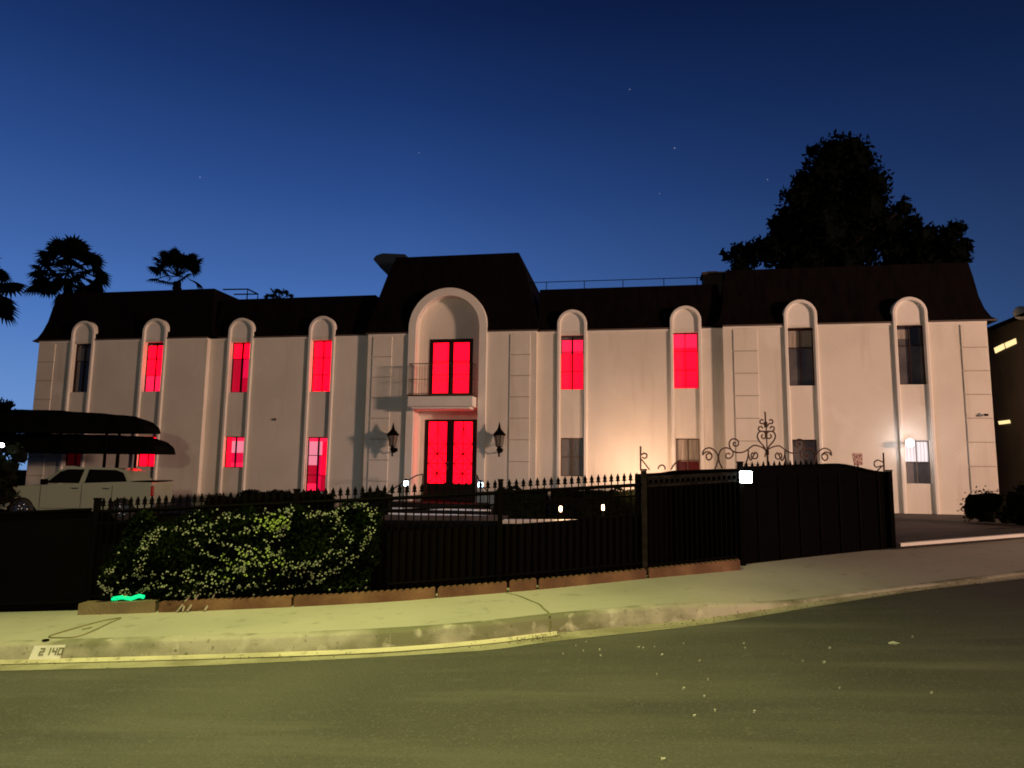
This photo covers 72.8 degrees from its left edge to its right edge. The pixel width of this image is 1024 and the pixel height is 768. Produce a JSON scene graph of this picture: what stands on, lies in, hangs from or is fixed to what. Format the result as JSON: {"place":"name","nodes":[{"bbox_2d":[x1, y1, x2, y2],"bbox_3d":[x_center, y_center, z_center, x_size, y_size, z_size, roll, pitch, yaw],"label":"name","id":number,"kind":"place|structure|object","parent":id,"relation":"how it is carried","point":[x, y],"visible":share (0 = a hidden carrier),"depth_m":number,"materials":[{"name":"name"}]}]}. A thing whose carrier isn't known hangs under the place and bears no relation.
{"place":"outdoors","nodes":[
{"label":"outdoors","id":0,"kind":"place"},
{"bbox_2d":[98,536,723,592],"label":"yard","id":1,"kind":"structure","parent":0,"point":[110,539],"depth_m":16.31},
{"bbox_2d":[0,579,1023,767],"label":"road","id":2,"kind":"structure","parent":0,"point":[619,702],"depth_m":5.14,"materials":[{"name":"grey asphalt"}]},
{"bbox_2d":[0,574,1023,670],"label":"gutter","id":3,"kind":"object","parent":2,"relation":"on","point":[483,647],"visible":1,"depth_m":6.93,"materials":[{"name":"concrete"}]},
{"bbox_2d":[0,631,556,663],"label":"gutter seam","id":4,"kind":"object","parent":3,"relation":"on","point":[276,654],"visible":1,"depth_m":6.90,"materials":[{"name":"concrete"}]},
{"bbox_2d":[26,582,983,664],"bbox_3d":[0.058,2.628,7.405,12.055,0.728,1.236,2,-7,-9],"label":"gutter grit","id":5,"kind":"object","parent":3,"relation":"on","point":[615,630],"visible":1,"depth_m":7.26,"materials":[{"name":"grey gravel"}]},
{"bbox_2d":[0,538,1023,640],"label":"pavement","id":6,"kind":"structure","parent":0,"point":[799,578],"depth_m":8.25,"materials":[{"name":"concrete"}]},
{"bbox_2d":[0,508,92,611],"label":"solid gate","id":7,"kind":"structure","parent":6,"relation":"on","point":[44,557],"depth_m":8.83,"materials":[{"name":"black metal"}]},
{"bbox_2d":[48,617,121,637],"bbox_3d":[-4.653,2.692,7.679,0.381,0.054,0.895,0,-7,10],"label":"wire loop","id":8,"kind":"object","parent":6,"relation":"on","point":[117,618],"visible":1,"depth_m":7.62,"materials":[{"name":"black metal"}]},
{"bbox_2d":[78,598,162,614],"bbox_3d":[-4.771,2.737,8.466,0.992,0.231,0.205,0,-7,5],"label":"brick edging","id":9,"kind":"object","parent":6,"relation":"on","point":[98,607],"visible":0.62,"depth_m":8.37,"materials":[{"name":"brown brick"}]},
{"bbox_2d":[111,594,144,600],"bbox_3d":[-4.684,2.604,8.473,0.411,0.094,0.048,0,-7,5],"label":"glow stick","id":10,"kind":"object","parent":9,"relation":"on","point":[130,598],"visible":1,"depth_m":8.46,"materials":[{"name":"green plastic"}]},
{"bbox_2d":[176,588,215,612],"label":"bare stems","id":11,"kind":"object","parent":6,"relation":"on","point":[188,608],"visible":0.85,"depth_m":8.30,"materials":[{"name":"beige plant"}]},
{"bbox_2d":[159,595,293,612],"bbox_3d":[-3.435,2.664,8.350,1.604,0.262,0.110,1,-7,2],"label":"brick edging","id":12,"kind":"object","parent":6,"relation":"on","point":[258,602],"visible":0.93,"depth_m":8.30,"materials":[{"name":"brown brick"}]},
{"bbox_2d":[294,587,435,606],"bbox_3d":[-1.768,2.590,8.375,1.681,0.268,0.145,1,-7,-4],"label":"brick edging","id":13,"kind":"object","parent":6,"relation":"on","point":[375,596],"visible":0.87,"depth_m":8.31,"materials":[{"name":"brown brick"}]},
{"bbox_2d":[85,469,647,601],"bbox_3d":[-1.713,1.993,8.889,7.198,1.895,0.545,1,-7,-6],"label":"iron fence","id":14,"kind":"object","parent":6,"relation":"on","point":[457,556],"visible":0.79,"depth_m":8.84,"materials":[{"name":"black metal"}]},
{"bbox_2d":[647,472,739,566],"bbox_3d":[2.556,1.887,9.752,1.510,1.321,0.045,3,-8,-19],"label":"ring topped panel","id":15,"kind":"object","parent":14,"relation":"attached to","point":[695,483],"visible":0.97,"depth_m":9.74,"materials":[{"name":"metal"}]},
{"bbox_2d":[437,581,506,597],"bbox_3d":[-0.483,2.551,8.547,0.874,0.218,0.100,2,-7,-11],"label":"brick edging","id":16,"kind":"object","parent":6,"relation":"on","point":[471,589],"visible":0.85,"depth_m":8.51,"materials":[{"name":"brown brick"}]},
{"bbox_2d":[0,570,1023,659],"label":"kerb","id":17,"kind":"structure","parent":6,"relation":"on","point":[580,620],"depth_m":7.03,"materials":[{"name":"concrete"}]},
{"bbox_2d":[28,645,65,659],"bbox_3d":[-4.719,2.726,7.045,0.388,0.166,0.008,0,-7,5],"label":"address number","id":18,"kind":"object","parent":17,"relation":"attached to","point":[47,652],"visible":1,"depth_m":7.05,"materials":[{"name":"white paint"}]},
{"bbox_2d":[509,578,536,591],"bbox_3d":[0.137,2.538,8.692,0.379,0.193,0.128,2,-7,-13],"label":"brick edging","id":19,"kind":"object","parent":6,"relation":"on","point":[526,584],"visible":0.87,"depth_m":8.63,"materials":[{"name":"brown brick"}]},
{"bbox_2d":[505,592,550,631],"bbox_3d":[0.173,2.584,7.967,0.162,0.180,1.636,3,-8,-20],"label":"pavement joint","id":20,"kind":"object","parent":6,"relation":"on","point":[549,625],"visible":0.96,"depth_m":7.42,"materials":[{"name":"yellow paint"}]},
{"bbox_2d":[539,568,645,589],"bbox_3d":[1.054,2.529,8.950,1.528,0.253,0.106,3,-8,-17],"label":"brick edging","id":21,"kind":"object","parent":6,"relation":"on","point":[587,579],"visible":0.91,"depth_m":8.89,"materials":[{"name":"brown brick"}]},
{"bbox_2d":[648,558,739,577],"bbox_3d":[2.488,2.523,9.439,1.477,0.249,0.099,3,-8,-19],"label":"brick edging","id":22,"kind":"object","parent":6,"relation":"on","point":[725,565],"visible":0.91,"depth_m":9.39,"materials":[{"name":"brown brick"}]},
{"bbox_2d":[736,460,895,565],"bbox_3d":[4.642,1.932,10.516,2.965,1.570,0.149,3,-8,-20],"label":"solid fence panel","id":23,"kind":"object","parent":6,"relation":"on","point":[795,510],"visible":0.93,"depth_m":10.53,"materials":[{"name":"black metal"}]},
{"bbox_2d":[738,471,751,482],"bbox_3d":[3.368,1.346,10.060,0.184,0.180,0.170,1,-7,0],"label":"post light","id":24,"kind":"object","parent":23,"relation":"attached to","point":[744,476],"visible":1,"depth_m":9.98,"materials":[{"name":"white"}]},
{"bbox_2d":[0,470,1023,587],"bbox_3d":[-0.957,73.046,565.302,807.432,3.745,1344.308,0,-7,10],"label":"ground","id":25,"kind":"structure","parent":0,"point":[22,474],"depth_m":21.22,"materials":[{"name":"grey concrete"}]},
{"bbox_2d":[0,397,20,456],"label":"distant tree","id":26,"kind":"object","parent":25,"relation":"on","point":[8,405],"visible":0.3,"depth_m":46.55,"materials":[{"name":"green plant"}]},
{"bbox_2d":[0,441,30,508],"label":"garden shrub","id":27,"kind":"object","parent":25,"relation":"on","point":[8,475],"visible":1,"depth_m":22.30,"materials":[{"name":"green plant"}]},
{"bbox_2d":[0,258,31,327],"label":"fan palm","id":28,"kind":"object","parent":25,"relation":"on","point":[8,308],"visible":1,"depth_m":33.28,"materials":[{"name":"black plant"}]},
{"bbox_2d":[21,234,112,304],"bbox_3d":[-24.802,-0.914,38.191,4.281,15.017,4.790,5,-8,-30],"label":"fan palm","id":29,"kind":"object","parent":25,"relation":"on","point":[68,250],"visible":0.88,"depth_m":38.34,"materials":[{"name":"black plant"}]},
{"bbox_2d":[0,409,160,519],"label":"fabric canopy","id":30,"kind":"object","parent":25,"relation":"on","point":[23,421],"visible":0.98,"depth_m":24.25,"materials":[{"name":"black fabric"}]},
{"bbox_2d":[0,467,174,520],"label":"pickup truck","id":31,"kind":"object","parent":25,"relation":"on","point":[79,487],"visible":0.7,"depth_m":23.02,"materials":[{"name":"grey paint"}]},
{"bbox_2d":[0,433,174,467],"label":"fabric canopy","id":32,"kind":"object","parent":25,"relation":"on","point":[66,444],"visible":0.9,"depth_m":25.10,"materials":[{"name":"black fabric"}]},
{"bbox_2d":[146,247,204,289],"bbox_3d":[-19.429,-0.607,39.231,3.141,14.691,3.775,4,-8,-21],"label":"fan palm","id":33,"kind":"object","parent":25,"relation":"on","point":[175,259],"visible":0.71,"depth_m":39.70,"materials":[{"name":"black plant"}]},
{"bbox_2d":[202,493,239,513],"bbox_3d":[-10.623,4.495,25.665,1.343,0.914,0.886,0,-7,10],"label":"clipped hedge","id":34,"kind":"object","parent":25,"relation":"on","point":[225,510],"visible":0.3,"depth_m":25.34,"materials":[{"name":"green plant"}]},
{"bbox_2d":[97,500,389,602],"bbox_3d":[-3.350,2.106,8.676,3.554,1.360,0.909,0,-7,3],"label":"flowering bush","id":35,"kind":"object","parent":25,"relation":"on","point":[253,553],"visible":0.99,"depth_m":8.47,"materials":[{"name":"green plant"}]},
{"bbox_2d":[238,489,279,512],"bbox_3d":[-9.224,4.376,25.442,1.466,1.105,0.880,0,-7,10],"label":"clipped hedge","id":36,"kind":"object","parent":25,"relation":"on","point":[256,500],"visible":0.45,"depth_m":25.14,"materials":[{"name":"green plant"}]},
{"bbox_2d":[264,288,293,297],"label":"fan palm","id":37,"kind":"object","parent":25,"relation":"on","point":[279,292],"visible":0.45,"depth_m":41.85,"materials":[{"name":"black plant"}]},
{"bbox_2d":[275,490,336,510],"bbox_3d":[-7.454,4.336,25.147,2.075,1.077,0.897,0,-7,10],"label":"clipped hedge","id":38,"kind":"object","parent":25,"relation":"on","point":[313,506],"visible":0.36,"depth_m":24.85,"materials":[{"name":"green plant"}]},
{"bbox_2d":[360,490,394,514],"bbox_3d":[-4.610,4.137,23.749,1.122,1.079,0.781,0,-7,10],"label":"clipped hedge","id":39,"kind":"object","parent":25,"relation":"on","point":[373,503],"visible":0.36,"depth_m":23.47,"materials":[{"name":"green plant"}]},
{"bbox_2d":[403,479,408,520],"bbox_3d":[-3.472,3.792,22.626,0.208,1.401,0.198,0,-7,10],"label":"porch lamp","id":40,"kind":"object","parent":25,"relation":"on","point":[405,481],"visible":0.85,"depth_m":22.62,"materials":[{"name":"white metal"}]},
{"bbox_2d":[382,515,507,520],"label":"garden kerb","id":41,"kind":"structure","parent":25,"relation":"on","point":[447,517],"depth_m":22.52,"materials":[{"name":"grey concrete"}]},
{"bbox_2d":[25,253,998,514],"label":"mansion","id":42,"kind":"structure","parent":25,"relation":"on","point":[447,363],"depth_m":25.43,"materials":[{"name":"white paint"}]},
{"bbox_2d":[66,454,80,465],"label":"window","id":43,"kind":"structure","parent":42,"relation":"in","point":[71,459],"depth_m":28.26,"materials":[{"name":"red"}]},
{"bbox_2d":[72,344,90,391],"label":"window","id":44,"kind":"structure","parent":42,"relation":"in","point":[82,361],"depth_m":28.73,"materials":[{"name":"black glass"}]},
{"bbox_2d":[138,437,155,466],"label":"window","id":45,"kind":"structure","parent":42,"relation":"in","point":[145,460],"depth_m":27.70,"materials":[{"name":"red"}]},
{"bbox_2d":[144,343,162,391],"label":"window","id":46,"kind":"structure","parent":42,"relation":"in","point":[153,363],"depth_m":28.17,"materials":[{"name":"red"}]},
{"bbox_2d":[225,437,243,467],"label":"window","id":47,"kind":"structure","parent":42,"relation":"in","point":[234,445],"depth_m":27.31,"materials":[{"name":"red glass"}]},
{"bbox_2d":[230,343,249,391],"bbox_3d":[-10.765,-0.646,27.700,0.856,2.006,0.065,0,-7,10],"label":"window","id":48,"kind":"structure","parent":42,"relation":"in","point":[240,360],"depth_m":27.73,"materials":[{"name":"red"}]},
{"bbox_2d":[306,437,326,491],"bbox_3d":[-7.444,3.074,26.645,0.856,2.066,0.065,0,-7,10],"label":"window","id":49,"kind":"structure","parent":42,"relation":"in","point":[317,450],"depth_m":26.67,"materials":[{"name":"red glass"}]},
{"bbox_2d":[311,341,331,391],"bbox_3d":[-7.375,-0.691,27.116,0.856,2.016,0.065,0,-7,10],"label":"window","id":50,"kind":"structure","parent":42,"relation":"in","point":[321,366],"depth_m":27.14,"materials":[{"name":"red"}]},
{"bbox_2d":[387,422,398,455],"bbox_3d":[-4.374,2.038,25.578,0.480,1.280,0.585,0,-7,10],"label":"wall lantern","id":51,"kind":"object","parent":42,"relation":"attached to","point":[392,434],"depth_m":25.43,"materials":[{"name":"black metal"}]},
{"bbox_2d":[387,474,422,512],"bbox_3d":[-3.602,3.829,23.882,0.206,1.481,1.623,-5,-9,38],"label":"stair handrail","id":52,"kind":"object","parent":42,"relation":"on","point":[403,489],"visible":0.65,"depth_m":23.62,"materials":[{"name":"black metal"}]},
{"bbox_2d":[423,420,476,500],"bbox_3d":[-2.333,2.869,26.234,2.045,3.048,0.090,0,-7,10],"label":"front door","id":53,"kind":"structure","parent":42,"relation":"in","point":[450,446],"depth_m":26.24,"materials":[{"name":"red glass"}]},
{"bbox_2d":[428,339,472,393],"bbox_3d":[-2.302,-0.642,26.250,1.690,2.140,0.090,0,-7,10],"label":"balcony door","id":54,"kind":"structure","parent":42,"relation":"in","point":[457,351],"depth_m":26.25,"materials":[{"name":"red glass"}]},
{"bbox_2d":[476,475,489,514],"bbox_3d":[-1.062,3.807,23.444,0.205,1.481,1.623,3,-8,-18],"label":"stair handrail","id":55,"kind":"object","parent":42,"relation":"on","point":[476,491],"visible":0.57,"depth_m":23.51,"materials":[{"name":"black metal"}]},
{"bbox_2d":[493,421,505,456],"bbox_3d":[-0.451,1.984,24.903,0.480,1.280,0.585,0,-7,10],"label":"wall lantern","id":56,"kind":"object","parent":42,"relation":"attached to","point":[499,434],"depth_m":24.75,"materials":[{"name":"black metal"}]},
{"bbox_2d":[561,336,582,389],"bbox_3d":[2.213,-0.774,25.458,0.826,1.996,0.065,0,-7,10],"label":"window","id":57,"kind":"structure","parent":42,"relation":"in","point":[571,346],"depth_m":25.48,"materials":[{"name":"red"}]},
{"bbox_2d":[561,438,582,475],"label":"window","id":58,"kind":"structure","parent":42,"relation":"in","point":[571,448],"depth_m":25.04,"materials":[{"name":"brown"}]},
{"bbox_2d":[673,333,698,387],"bbox_3d":[6.184,-0.823,24.774,0.876,2.006,0.065,0,-7,10],"label":"window","id":59,"kind":"structure","parent":42,"relation":"in","point":[685,345],"depth_m":24.79,"materials":[{"name":"red"}]},
{"bbox_2d":[676,439,699,470],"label":"window","id":60,"kind":"structure","parent":42,"relation":"in","point":[687,450],"depth_m":24.37,"materials":[{"name":"brown glass"}]},
{"bbox_2d":[787,328,814,385],"bbox_3d":[9.934,-0.926,23.930,0.846,2.016,0.065,0,-7,10],"label":"window","id":61,"kind":"structure","parent":42,"relation":"in","point":[800,343],"depth_m":23.94,"materials":[{"name":"black glass"}]},
{"bbox_2d":[792,440,816,463],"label":"window","id":62,"kind":"structure","parent":42,"relation":"in","point":[811,444],"depth_m":23.54,"materials":[{"name":"black glass"}]},
{"bbox_2d":[903,439,913,446],"bbox_3d":[12.932,1.931,22.656,0.255,0.240,0.311,0,-7,10],"label":"white floodlight","id":63,"kind":"object","parent":42,"relation":"attached to","point":[909,442],"visible":1,"depth_m":22.51,"materials":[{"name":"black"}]},
{"bbox_2d":[897,325,925,384],"bbox_3d":[13.363,-0.965,23.338,0.886,2.016,0.065,0,-7,10],"label":"window","id":64,"kind":"structure","parent":42,"relation":"in","point":[911,358],"depth_m":23.34,"materials":[{"name":"black glass"}]},
{"bbox_2d":[905,441,930,483],"bbox_3d":[13.337,2.571,22.889,0.776,1.406,0.065,0,-7,10],"label":"window","id":65,"kind":"structure","parent":42,"relation":"in","point":[917,457],"depth_m":22.89,"materials":[{"name":"white glass"}]},
{"bbox_2d":[493,486,548,517],"bbox_3d":[0.320,4.059,23.817,1.907,1.186,0.888,0,-7,10],"label":"clipped hedge","id":66,"kind":"object","parent":25,"relation":"on","point":[526,506],"visible":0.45,"depth_m":23.45,"materials":[{"name":"green plant"}]},
{"bbox_2d":[503,519,577,523],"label":"garden kerb","id":67,"kind":"structure","parent":25,"relation":"on","point":[512,521],"depth_m":20.95,"materials":[{"name":"paint"}]},
{"bbox_2d":[552,488,634,517],"bbox_3d":[2.953,4.012,23.373,3.291,1.153,0.904,0,-7,10],"label":"clipped hedge","id":68,"kind":"object","parent":25,"relation":"on","point":[588,505],"visible":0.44,"depth_m":23.06,"materials":[{"name":"green plant"}]},
{"bbox_2d":[635,412,884,564],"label":"scrolled gate","id":69,"kind":"structure","parent":25,"relation":"on","point":[715,470],"depth_m":10.43,"materials":[{"name":"black metal"}]},
{"bbox_2d":[852,453,862,466],"bbox_3d":[5.622,1.317,11.303,0.203,0.384,0.024,3,-7,-15],"label":"notice sign","id":70,"kind":"object","parent":69,"relation":"attached to","point":[857,459],"visible":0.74,"depth_m":11.30,"materials":[{"name":"brown metal"}]},
{"bbox_2d":[719,129,974,269],"bbox_3d":[15.400,-3.221,32.086,11.274,17.436,5.408,0,-7,10],"label":"broad tree","id":71,"kind":"object","parent":25,"relation":"on","point":[836,212],"visible":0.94,"depth_m":31.76,"materials":[{"name":"green plant"}]},
{"bbox_2d":[956,486,1012,523],"bbox_3d":[12.653,3.230,18.359,1.598,1.086,0.981,1,-7,-3],"label":"round shrub","id":72,"kind":"object","parent":25,"relation":"on","point":[984,507],"visible":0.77,"depth_m":18.21,"materials":[{"name":"green plant"}]},
{"bbox_2d":[987,306,1023,497],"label":"neighbour building","id":73,"kind":"structure","parent":25,"relation":"on","point":[1006,347],"depth_m":25.45,"materials":[{"name":"brown"}]},
{"bbox_2d":[994,343,1004,352],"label":"window","id":74,"kind":"structure","parent":73,"relation":"in","point":[1000,347],"depth_m":26.00,"materials":[{"name":"yellow glass"}]},
{"bbox_2d":[1005,338,1016,347],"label":"window","id":75,"kind":"structure","parent":73,"relation":"in","point":[1012,342],"depth_m":25.24,"materials":[{"name":"yellow glass"}]},
{"bbox_2d":[999,481,1023,525],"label":"round shrub","id":76,"kind":"object","parent":25,"relation":"on","point":[1014,512],"visible":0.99,"depth_m":17.50,"materials":[{"name":"green plant"}]},
{"bbox_2d":[0,0,1023,469],"label":"sky","id":77,"kind":"structure","parent":0,"point":[290,145],"materials":[{"name":"blue"}]},
{"bbox_2d":[888,513,1023,548],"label":"driveway","id":78,"kind":"structure","parent":0,"point":[915,527],"depth_m":15.60,"materials":[{"name":"grey concrete"}]},
{"bbox_2d":[900,533,1023,546],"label":"driveway kerb","id":79,"kind":"structure","parent":78,"relation":"on","point":[950,540],"depth_m":11.31,"materials":[{"name":"paint"}]}
]}

